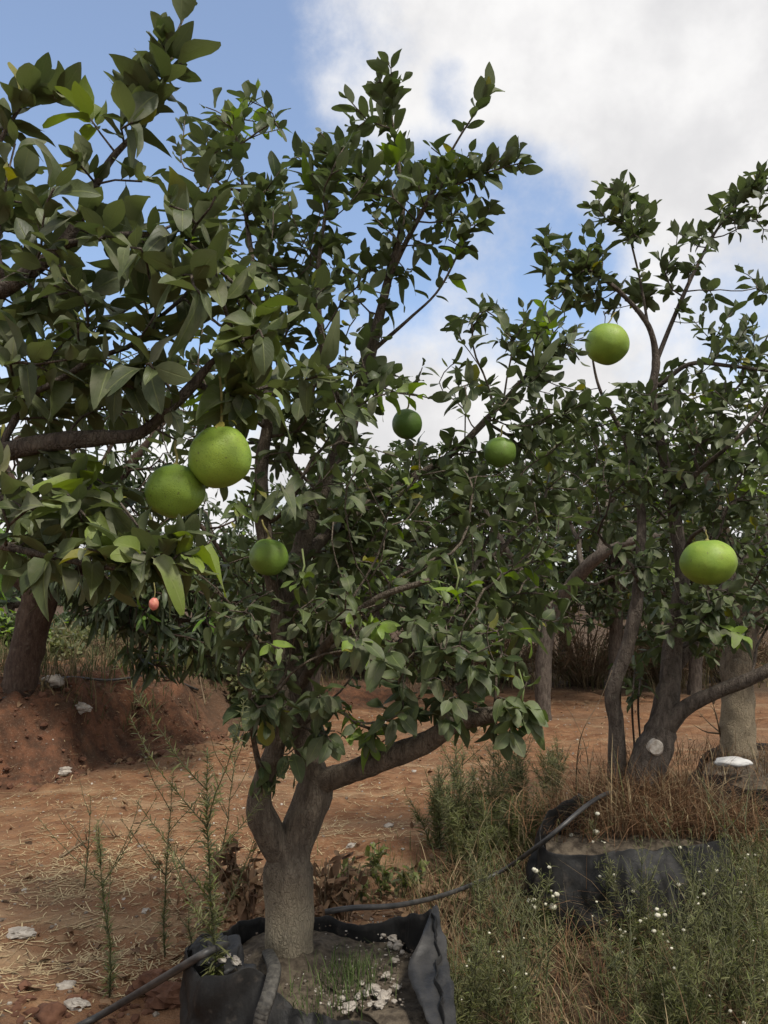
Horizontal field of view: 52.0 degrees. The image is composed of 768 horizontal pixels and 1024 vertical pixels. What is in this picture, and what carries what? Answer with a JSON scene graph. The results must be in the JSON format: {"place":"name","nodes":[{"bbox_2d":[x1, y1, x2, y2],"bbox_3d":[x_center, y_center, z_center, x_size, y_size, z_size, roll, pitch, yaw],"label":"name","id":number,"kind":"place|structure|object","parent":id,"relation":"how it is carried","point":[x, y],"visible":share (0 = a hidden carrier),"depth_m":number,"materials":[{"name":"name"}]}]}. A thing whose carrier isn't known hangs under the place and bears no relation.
{"place":"outdoors","nodes":[
{"label":"outdoors","id":0,"kind":"place"},
{"bbox_2d":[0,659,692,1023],"bbox_3d":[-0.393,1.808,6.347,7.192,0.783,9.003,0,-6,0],"label":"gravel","id":1,"kind":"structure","parent":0,"point":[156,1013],"depth_m":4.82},
{"bbox_2d":[0,599,767,1023],"bbox_3d":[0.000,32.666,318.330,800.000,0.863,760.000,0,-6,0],"label":"ground","id":2,"kind":"structure","parent":0,"point":[30,757],"depth_m":5.70,"materials":[{"name":"red soil"}]},
{"bbox_2d":[6,926,36,938],"bbox_3d":[-1.588,1.850,3.455,0.130,0.048,0.082,1,-6,-7],"label":"stone","id":3,"kind":"object","parent":2,"relation":"on","point":[20,932],"visible":0.99,"depth_m":3.45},
{"bbox_2d":[0,605,54,650],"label":"field shrub","id":4,"kind":"object","parent":2,"relation":"on","point":[6,622],"visible":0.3,"depth_m":10.62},
{"bbox_2d":[0,553,86,614],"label":"citrus tree","id":5,"kind":"object","parent":2,"relation":"on","point":[13,603],"visible":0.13,"depth_m":18.53,"materials":[{"name":"green plant"}]},
{"bbox_2d":[33,1001,66,1023],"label":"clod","id":6,"kind":"object","parent":2,"relation":"on","point":[52,1012],"visible":0.93,"depth_m":2.77,"materials":[{"name":"soil"}]},
{"bbox_2d":[44,635,84,660],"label":"field shrub","id":7,"kind":"object","parent":2,"relation":"on","point":[58,642],"visible":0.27,"depth_m":9.41,"materials":[{"name":"green plant"}]},
{"bbox_2d":[58,779,108,889],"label":"fleabane weed","id":8,"kind":"object","parent":2,"relation":"on","point":[87,851],"visible":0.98,"depth_m":4.05,"materials":[{"name":"green plant"}]},
{"bbox_2d":[48,624,129,643],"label":"field shrub","id":9,"kind":"object","parent":2,"relation":"on","point":[77,632],"visible":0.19,"depth_m":11.08,"materials":[{"name":"green plant"}]},
{"bbox_2d":[36,793,157,997],"bbox_3d":[-1.047,1.460,2.962,0.350,0.737,0.385,-4,-7,32],"label":"fleabane weed","id":10,"kind":"object","parent":2,"relation":"on","point":[110,969],"visible":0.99,"depth_m":2.94,"materials":[{"name":"green plant"}]},
{"bbox_2d":[0,667,230,1023],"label":"soil clods","id":11,"kind":"object","parent":2,"relation":"on","point":[22,999],"visible":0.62,"depth_m":2.97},
{"bbox_2d":[0,314,265,696],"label":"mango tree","id":12,"kind":"object","parent":2,"relation":"on","point":[27,649],"visible":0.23,"depth_m":6.68,"materials":[{"name":"green plant"}]},
{"bbox_2d":[126,968,167,995],"bbox_3d":[-0.889,1.784,2.990,0.142,0.091,0.138,0,-6,0],"label":"stone","id":13,"kind":"object","parent":2,"relation":"on","point":[144,977],"visible":0.48,"depth_m":2.95,"materials":[{"name":"stone"}]},
{"bbox_2d":[76,941,229,1023],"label":"irrigation hose","id":14,"kind":"object","parent":2,"relation":"on","point":[164,977],"visible":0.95,"depth_m":2.51,"materials":[{"name":"plastic"}]},
{"bbox_2d":[145,981,180,1009],"bbox_3d":[-0.782,1.776,2.884,0.181,0.109,0.140,0,-6,0],"label":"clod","id":15,"kind":"object","parent":2,"relation":"on","point":[164,995],"visible":0.56,"depth_m":2.85,"materials":[{"name":"soil"}]},
{"bbox_2d":[120,747,208,956],"bbox_3d":[-0.894,1.404,3.282,0.381,0.904,0.205,5,-8,-42],"label":"fleabane weed","id":16,"kind":"object","parent":2,"relation":"on","point":[163,914],"visible":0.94,"depth_m":3.27,"materials":[{"name":"green plant"}]},
{"bbox_2d":[0,0,343,621],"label":"pomelo tree","id":17,"kind":"object","parent":2,"relation":"on","point":[84,501],"visible":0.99,"depth_m":1.72,"materials":[{"name":"green plant"}]},
{"bbox_2d":[144,440,205,517],"bbox_3d":[-0.465,-0.075,1.756,0.131,0.178,0.135,0,-6,0],"label":"pomelo","id":18,"kind":"object","parent":17,"relation":"hanging from","point":[174,490],"visible":0.91,"depth_m":1.71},
{"bbox_2d":[188,375,251,487],"bbox_3d":[-0.363,-0.200,1.747,0.138,0.296,0.137,0,-6,0],"label":"pomelo","id":19,"kind":"object","parent":17,"relation":"hanging from","point":[219,455],"visible":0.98,"depth_m":1.69,"materials":[{"name":"green plant"}]},
{"bbox_2d":[107,490,282,636],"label":"citrus tree","id":20,"kind":"object","parent":2,"relation":"on","point":[211,531],"visible":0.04,"depth_m":12.41,"materials":[{"name":"green plant"}]},
{"bbox_2d":[106,657,292,976],"bbox_3d":[-0.536,1.086,2.371,0.514,1.323,0.564,0,-6,0],"label":"fleabane weed","id":21,"kind":"object","parent":2,"relation":"on","point":[214,921],"visible":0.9,"depth_m":2.40,"materials":[{"name":"green plant"}]},
{"bbox_2d":[203,732,253,906],"bbox_3d":[-0.751,1.397,3.838,0.267,1.042,0.417,2,-6,-16],"label":"fleabane weed","id":22,"kind":"object","parent":2,"relation":"on","point":[229,799],"visible":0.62,"depth_m":3.83,"materials":[{"name":"green plant"}]},
{"bbox_2d":[210,838,262,904],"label":"dead plant","id":23,"kind":"object","parent":2,"relation":"on","point":[230,860],"visible":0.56,"depth_m":3.26,"materials":[{"name":"brown plant"}]},
{"bbox_2d":[211,864,263,919],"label":"dead plant","id":24,"kind":"object","parent":2,"relation":"on","point":[248,893],"visible":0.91,"depth_m":3.08,"materials":[{"name":"brown plant"}]},
{"bbox_2d":[226,659,273,704],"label":"field shrub","id":25,"kind":"object","parent":2,"relation":"on","point":[257,680],"visible":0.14,"depth_m":8.93,"materials":[{"name":"green plant"}]},
{"bbox_2d":[220,455,398,697],"bbox_3d":[-0.942,0.941,9.726,2.442,3.307,2.161,0,-6,0],"label":"citrus tree","id":26,"kind":"object","parent":2,"relation":"on","point":[316,678],"visible":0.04,"depth_m":9.61,"materials":[{"name":"green plant"}]},
{"bbox_2d":[179,905,455,1023],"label":"grow bag","id":27,"kind":"object","parent":2,"relation":"on","point":[249,991],"visible":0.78,"depth_m":2.39,"materials":[{"name":"fabric"}]},
{"bbox_2d":[208,915,414,1007],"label":"gravel","id":28,"kind":"structure","parent":27,"relation":"in","point":[359,1001],"depth_m":2.44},
{"bbox_2d":[147,49,605,957],"bbox_3d":[0.044,-0.105,2.791,1.806,3.278,1.473,0,-6,0],"label":"pomelo tree","id":29,"kind":"object","parent":27,"relation":"in","point":[289,709],"visible":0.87,"depth_m":2.70,"materials":[{"name":"green plant"}]},
{"bbox_2d":[249,520,288,575],"bbox_3d":[-0.354,0.109,2.421,0.120,0.172,0.118,0,-6,0],"label":"pomelo","id":30,"kind":"object","parent":29,"relation":"hanging from","point":[268,555],"visible":1,"depth_m":2.38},
{"bbox_2d":[392,395,421,438],"bbox_3d":[0.091,-0.376,3.102,0.118,0.180,0.121,0,-6,0],"label":"pomelo","id":31,"kind":"object","parent":29,"relation":"hanging from","point":[407,423],"visible":0.94,"depth_m":3.06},
{"bbox_2d":[484,425,515,467],"bbox_3d":[0.432,-0.247,2.938,0.119,0.163,0.120,0,-6,0],"label":"pomelo","id":32,"kind":"object","parent":29,"relation":"hanging from","point":[499,451],"visible":0.98,"depth_m":2.89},
{"bbox_2d":[313,856,358,918],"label":"dead plant","id":33,"kind":"object","parent":2,"relation":"on","point":[331,883],"visible":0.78,"depth_m":3.02,"materials":[{"name":"brown plant"}]},
{"bbox_2d":[310,850,367,920],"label":"dead plant","id":34,"kind":"object","parent":2,"relation":"on","point":[335,868],"visible":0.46,"depth_m":3.11,"materials":[{"name":"brown plant"}]},
{"bbox_2d":[279,440,461,679],"bbox_3d":[-0.226,0.763,12.342,3.017,3.940,2.774,2,-6,-23],"label":"citrus tree","id":35,"kind":"object","parent":2,"relation":"on","point":[438,510],"visible":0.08,"depth_m":12.10,"materials":[{"name":"green plant"}]},
{"bbox_2d":[361,842,389,876],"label":"seedling","id":36,"kind":"object","parent":2,"relation":"on","point":[376,857],"visible":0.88,"depth_m":4.16,"materials":[{"name":"green plant"}]},
{"bbox_2d":[370,865,393,898],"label":"seedling","id":37,"kind":"object","parent":2,"relation":"on","point":[386,878],"visible":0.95,"depth_m":3.96,"materials":[{"name":"green plant"}]},
{"bbox_2d":[0,661,766,1023],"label":"straw litter","id":38,"kind":"object","parent":2,"relation":"on","point":[128,889],"visible":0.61,"depth_m":4.06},
{"bbox_2d":[0,667,767,1023],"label":"leaf litter","id":39,"kind":"object","parent":2,"relation":"on","point":[260,911],"visible":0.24,"depth_m":3.65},
{"bbox_2d":[0,545,767,618],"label":"distant woods","id":40,"kind":"object","parent":2,"relation":"on","point":[650,595],"visible":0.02,"depth_m":40.67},
{"bbox_2d":[390,865,422,897],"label":"seedling","id":41,"kind":"object","parent":2,"relation":"on","point":[403,877],"visible":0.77,"depth_m":3.89,"materials":[{"name":"green plant"}]},
{"bbox_2d":[324,439,514,675],"bbox_3d":[0.491,0.696,13.244,3.666,4.233,3.097,0,-6,0],"label":"citrus tree","id":42,"kind":"object","parent":2,"relation":"on","point":[399,443],"visible":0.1,"depth_m":13.04,"materials":[{"name":"green plant"}]},
{"bbox_2d":[402,757,467,849],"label":"fleabane weed","id":43,"kind":"object","parent":2,"relation":"on","point":[436,824],"visible":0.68,"depth_m":4.48,"materials":[{"name":"green plant"}]},
{"bbox_2d":[430,727,487,864],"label":"fleabane weed","id":44,"kind":"object","parent":2,"relation":"on","point":[447,804],"visible":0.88,"depth_m":4.17,"materials":[{"name":"green plant"}]},
{"bbox_2d":[447,917,487,1023],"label":"fleabane weed","id":45,"kind":"object","parent":2,"relation":"on","point":[472,955],"visible":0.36,"depth_m":2.71,"materials":[{"name":"green plant"}]},
{"bbox_2d":[450,959,488,1023],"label":"fleabane weed","id":46,"kind":"object","parent":2,"relation":"on","point":[456,1003],"visible":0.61,"depth_m":2.50,"materials":[{"name":"green plant"}]},
{"bbox_2d":[449,917,501,1023],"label":"fleabane weed","id":47,"kind":"object","parent":2,"relation":"on","point":[474,988],"visible":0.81,"depth_m":2.55,"materials":[{"name":"green plant"}]},
{"bbox_2d":[400,448,556,681],"bbox_3d":[1.582,0.864,13.141,2.893,4.053,2.539,0,-6,0],"label":"citrus tree","id":48,"kind":"object","parent":2,"relation":"on","point":[487,583],"visible":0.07,"depth_m":12.93,"materials":[{"name":"green plant"}]},
{"bbox_2d":[447,792,510,878],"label":"fleabane weed","id":49,"kind":"object","parent":2,"relation":"on","point":[480,841],"visible":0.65,"depth_m":4.01,"materials":[{"name":"green plant"}]},
{"bbox_2d":[449,765,513,854],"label":"fleabane weed","id":50,"kind":"object","parent":2,"relation":"on","point":[473,811],"visible":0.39,"depth_m":4.33,"materials":[{"name":"green plant"}]},
{"bbox_2d":[461,811,508,923],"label":"fleabane weed","id":51,"kind":"object","parent":2,"relation":"on","point":[484,866],"visible":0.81,"depth_m":3.44,"materials":[{"name":"green plant"}]},
{"bbox_2d":[462,929,509,1023],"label":"fleabane weed","id":52,"kind":"object","parent":2,"relation":"on","point":[486,997],"visible":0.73,"depth_m":2.59,"materials":[{"name":"green plant"}]},
{"bbox_2d":[459,853,523,968],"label":"fleabane weed","id":53,"kind":"object","parent":2,"relation":"on","point":[500,905],"visible":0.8,"depth_m":3.10,"materials":[{"name":"green plant"}]},
{"bbox_2d":[465,742,523,842],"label":"fleabane weed","id":54,"kind":"object","parent":2,"relation":"on","point":[493,780],"visible":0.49,"depth_m":4.53,"materials":[{"name":"green plant"}]},
{"bbox_2d":[480,911,528,1006],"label":"fleabane weed","id":55,"kind":"object","parent":2,"relation":"on","point":[499,957],"visible":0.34,"depth_m":2.87,"materials":[{"name":"green plant"}]},
{"bbox_2d":[452,624,556,683],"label":"dry shrub","id":56,"kind":"object","parent":2,"relation":"on","point":[524,657],"visible":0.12,"depth_m":12.65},
{"bbox_2d":[485,944,540,1023],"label":"fleabane weed","id":57,"kind":"object","parent":2,"relation":"on","point":[516,1016],"visible":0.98,"depth_m":2.51,"materials":[{"name":"green plant"}]},
{"bbox_2d":[265,753,767,1023],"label":"green grass","id":58,"kind":"structure","parent":2,"relation":"on","point":[349,968],"depth_m":2.77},
{"bbox_2d":[492,789,547,861],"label":"fleabane weed","id":59,"kind":"object","parent":2,"relation":"on","point":[513,828],"visible":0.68,"depth_m":4.14,"materials":[{"name":"green plant"}]},
{"bbox_2d":[491,887,556,1022],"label":"fleabane weed","id":60,"kind":"object","parent":2,"relation":"on","point":[524,959],"visible":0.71,"depth_m":2.63,"materials":[{"name":"green plant"}]},
{"bbox_2d":[496,848,555,955],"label":"fleabane weed","id":61,"kind":"object","parent":2,"relation":"on","point":[529,900],"visible":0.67,"depth_m":3.19,"materials":[{"name":"green plant"}]},
{"bbox_2d":[487,877,573,1022],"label":"fleabane weed","id":62,"kind":"object","parent":2,"relation":"on","point":[518,948],"visible":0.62,"depth_m":2.78,"materials":[{"name":"green plant"}]},
{"bbox_2d":[498,732,572,840],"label":"fleabane weed","id":63,"kind":"object","parent":2,"relation":"on","point":[521,770],"visible":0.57,"depth_m":4.54,"materials":[{"name":"green plant"}]},
{"bbox_2d":[523,779,554,846],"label":"fleabane weed","id":64,"kind":"object","parent":2,"relation":"on","point":[542,807],"visible":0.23,"depth_m":4.15,"materials":[{"name":"green plant"}]},
{"bbox_2d":[526,863,565,952],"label":"fleabane weed","id":65,"kind":"object","parent":2,"relation":"on","point":[548,890],"visible":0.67,"depth_m":3.24,"materials":[{"name":"green plant"}]},
{"bbox_2d":[534,736,569,801],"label":"fleabane weed","id":66,"kind":"object","parent":2,"relation":"on","point":[552,754],"visible":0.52,"depth_m":5.55,"materials":[{"name":"green plant"}]},
{"bbox_2d":[451,456,660,671],"bbox_3d":[3.343,0.921,14.775,4.285,4.302,3.342,3,-6,-25],"label":"citrus tree","id":67,"kind":"object","parent":2,"relation":"on","point":[562,562],"visible":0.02,"depth_m":14.69,"materials":[{"name":"green plant"}]},
{"bbox_2d":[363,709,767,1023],"bbox_3d":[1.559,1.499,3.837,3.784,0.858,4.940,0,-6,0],"label":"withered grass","id":68,"kind":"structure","parent":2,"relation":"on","point":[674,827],"depth_m":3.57,"materials":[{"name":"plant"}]},
{"bbox_2d":[411,402,751,719],"bbox_3d":[2.255,0.585,9.655,3.901,3.951,2.248,0,-6,0],"label":"citrus tree","id":69,"kind":"object","parent":2,"relation":"on","point":[583,570],"visible":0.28,"depth_m":9.46,"materials":[{"name":"green plant"}]},
{"bbox_2d":[521,595,659,686],"bbox_3d":[3.180,2.008,12.454,2.318,1.584,1.841,0,-6,0],"label":"dry shrub","id":70,"kind":"object","parent":2,"relation":"on","point":[587,655],"visible":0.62,"depth_m":12.26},
{"bbox_2d":[502,392,703,674],"bbox_3d":[3.256,0.504,11.373,3.253,4.448,2.506,4,-7,-34],"label":"citrus tree","id":71,"kind":"object","parent":2,"relation":"on","point":[615,628],"visible":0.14,"depth_m":11.10,"materials":[{"name":"green plant"}]},
{"bbox_2d":[592,895,658,1005],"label":"fleabane weed","id":72,"kind":"object","parent":2,"relation":"on","point":[619,945],"visible":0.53,"depth_m":2.87,"materials":[{"name":"green plant"}]},
{"bbox_2d":[609,907,643,970],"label":"fleabane weed","id":73,"kind":"object","parent":2,"relation":"on","point":[639,921],"visible":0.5,"depth_m":3.02,"materials":[{"name":"green plant"}]},
{"bbox_2d":[588,887,669,1023],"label":"fleabane weed","id":74,"kind":"object","parent":2,"relation":"on","point":[613,959],"visible":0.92,"depth_m":2.64,"materials":[{"name":"green plant"}]},
{"bbox_2d":[521,788,746,949],"bbox_3d":[1.139,1.575,3.580,1.048,0.518,0.902,0,-6,0],"label":"grow bag","id":75,"kind":"object","parent":2,"relation":"on","point":[571,857],"visible":0.42,"depth_m":3.29,"materials":[{"name":"fabric"}]},
{"bbox_2d":[325,790,615,914],"bbox_3d":[0.609,1.462,3.446,2.158,0.386,0.403,4,-7,-35],"label":"irrigation hose","id":76,"kind":"object","parent":75,"relation":"on","point":[543,841],"visible":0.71,"depth_m":3.32,"materials":[{"name":"plastic"}]},
{"bbox_2d":[524,160,767,798],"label":"pomelo tree","id":77,"kind":"object","parent":75,"relation":"in","point":[671,712],"visible":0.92,"depth_m":3.95,"materials":[{"name":"green plant"}]},
{"bbox_2d":[585,312,629,364],"bbox_3d":[1.031,-0.807,3.647,0.200,0.255,0.201,0,-6,0],"label":"pomelo","id":78,"kind":"object","parent":77,"relation":"hanging from","point":[610,344],"visible":0.98,"depth_m":3.57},
{"bbox_2d":[679,530,737,584],"bbox_3d":[1.295,0.181,3.148,0.222,0.222,0.218,0,-6,0],"label":"pomelo","id":79,"kind":"object","parent":77,"relation":"hanging from","point":[707,561],"visible":1,"depth_m":3.07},
{"bbox_2d":[600,835,668,955],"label":"fleabane weed","id":80,"kind":"object","parent":2,"relation":"on","point":[644,889],"visible":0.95,"depth_m":3.12,"materials":[{"name":"green plant"}]},
{"bbox_2d":[636,907,672,973],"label":"fleabane weed","id":81,"kind":"object","parent":2,"relation":"on","point":[658,915],"visible":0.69,"depth_m":2.97,"materials":[{"name":"green plant"}]},
{"bbox_2d":[623,955,686,1023],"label":"fleabane weed","id":82,"kind":"object","parent":2,"relation":"on","point":[637,1005],"visible":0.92,"depth_m":2.51,"materials":[{"name":"green plant"}]},
{"bbox_2d":[638,933,686,1023],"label":"fleabane weed","id":83,"kind":"object","parent":2,"relation":"on","point":[661,971],"visible":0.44,"depth_m":2.59,"materials":[{"name":"green plant"}]},
{"bbox_2d":[565,447,767,694],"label":"citrus tree","id":84,"kind":"object","parent":2,"relation":"on","point":[694,684],"visible":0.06,"depth_m":11.18,"materials":[{"name":"green plant"}]},
{"bbox_2d":[623,619,720,685],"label":"dry shrub","id":85,"kind":"object","parent":2,"relation":"on","point":[652,669],"visible":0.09,"depth_m":12.45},
{"bbox_2d":[641,928,704,1023],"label":"fleabane weed","id":86,"kind":"object","parent":2,"relation":"on","point":[678,1009],"visible":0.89,"depth_m":2.54,"materials":[{"name":"green plant"}]},
{"bbox_2d":[657,898,729,1022],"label":"fleabane weed","id":87,"kind":"object","parent":2,"relation":"on","point":[699,953],"visible":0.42,"depth_m":2.70,"materials":[{"name":"green plant"}]},
{"bbox_2d":[622,437,767,671],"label":"citrus tree","id":88,"kind":"object","parent":2,"relation":"on","point":[765,550],"visible":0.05,"depth_m":13.08,"materials":[{"name":"green plant"}]},
{"bbox_2d":[643,772,748,956],"bbox_3d":[1.259,1.417,3.183,0.400,0.719,0.380,-3,-6,25],"label":"fleabane weed","id":89,"kind":"object","parent":2,"relation":"on","point":[687,875],"visible":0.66,"depth_m":3.15,"materials":[{"name":"green plant"}]},
{"bbox_2d":[649,828,755,981],"bbox_3d":[1.206,1.469,2.948,0.404,0.591,0.247,-4,-7,37],"label":"fleabane weed","id":90,"kind":"object","parent":2,"relation":"on","point":[691,885],"visible":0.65,"depth_m":2.95,"materials":[{"name":"green plant"}]},
{"bbox_2d":[670,928,737,1023],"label":"fleabane weed","id":91,"kind":"object","parent":2,"relation":"on","point":[700,1013],"visible":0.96,"depth_m":2.50,"materials":[{"name":"green plant"}]},
{"bbox_2d":[655,863,754,1023],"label":"fleabane weed","id":92,"kind":"object","parent":2,"relation":"on","point":[692,924],"visible":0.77,"depth_m":2.60,"materials":[{"name":"green plant"}]},
{"bbox_2d":[677,852,749,973],"bbox_3d":[1.279,1.540,3.008,0.278,0.470,0.214,0,-6,0],"label":"fleabane weed","id":93,"kind":"object","parent":2,"relation":"on","point":[712,909],"visible":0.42,"depth_m":3.01,"materials":[{"name":"green plant"}]},
{"bbox_2d":[686,743,767,847],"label":"grow bag","id":94,"kind":"object","parent":2,"relation":"on","point":[751,769],"visible":0.35,"depth_m":4.82,"materials":[{"name":"fabric"}]},
{"bbox_2d":[633,369,767,759],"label":"pomelo tree","id":95,"kind":"object","parent":94,"relation":"in","point":[737,715],"visible":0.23,"depth_m":5.09,"materials":[{"name":"green plant"}]},
{"bbox_2d":[714,756,752,767],"bbox_3d":[2.121,1.520,4.785,0.235,0.057,0.156,0,-6,0],"label":"rock","id":96,"kind":"object","parent":94,"relation":"on","point":[737,762],"depth_m":4.74,"materials":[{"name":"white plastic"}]},
{"bbox_2d":[688,624,767,680],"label":"dry shrub","id":97,"kind":"object","parent":2,"relation":"on","point":[761,652],"visible":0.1,"depth_m":12.88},
{"bbox_2d":[700,910,767,1023],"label":"fleabane weed","id":98,"kind":"object","parent":2,"relation":"on","point":[750,994],"visible":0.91,"depth_m":2.53,"materials":[{"name":"green plant"}]},
{"bbox_2d":[703,835,767,1023],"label":"fleabane weed","id":99,"kind":"object","parent":2,"relation":"on","point":[727,929],"visible":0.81,"depth_m":2.69,"materials":[{"name":"green plant"}]},
{"bbox_2d":[704,834,767,950],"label":"fleabane weed","id":100,"kind":"object","parent":2,"relation":"on","point":[738,890],"visible":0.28,"depth_m":3.17,"materials":[{"name":"green plant"}]},
{"bbox_2d":[706,774,767,956],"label":"fleabane weed","id":101,"kind":"object","parent":2,"relation":"on","point":[750,892],"visible":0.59,"depth_m":3.05,"materials":[{"name":"green plant"}]},
{"bbox_2d":[708,885,767,1016],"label":"fleabane weed","id":102,"kind":"object","parent":2,"relation":"on","point":[747,954],"visible":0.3,"depth_m":2.77,"materials":[{"name":"green plant"}]},
{"bbox_2d":[730,870,767,1022],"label":"fleabane weed","id":103,"kind":"object","parent":2,"relation":"on","point":[762,934],"visible":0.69,"depth_m":2.68,"materials":[{"name":"green plant"}]},
{"bbox_2d":[742,847,767,982],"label":"fleabane weed","id":104,"kind":"object","parent":2,"relation":"on","point":[760,897],"visible":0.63,"depth_m":2.93,"materials":[{"name":"green plant"}]},
{"bbox_2d":[0,615,767,731],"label":"field grass","id":105,"kind":"structure","parent":0,"point":[90,659],"depth_m":8.85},
{"bbox_2d":[0,0,767,590],"label":"sky","id":106,"kind":"structure","parent":0,"point":[673,94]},
{"bbox_2d":[381,717,767,1023],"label":"dry grass","id":107,"kind":"structure","parent":0,"point":[554,934],"depth_m":3.45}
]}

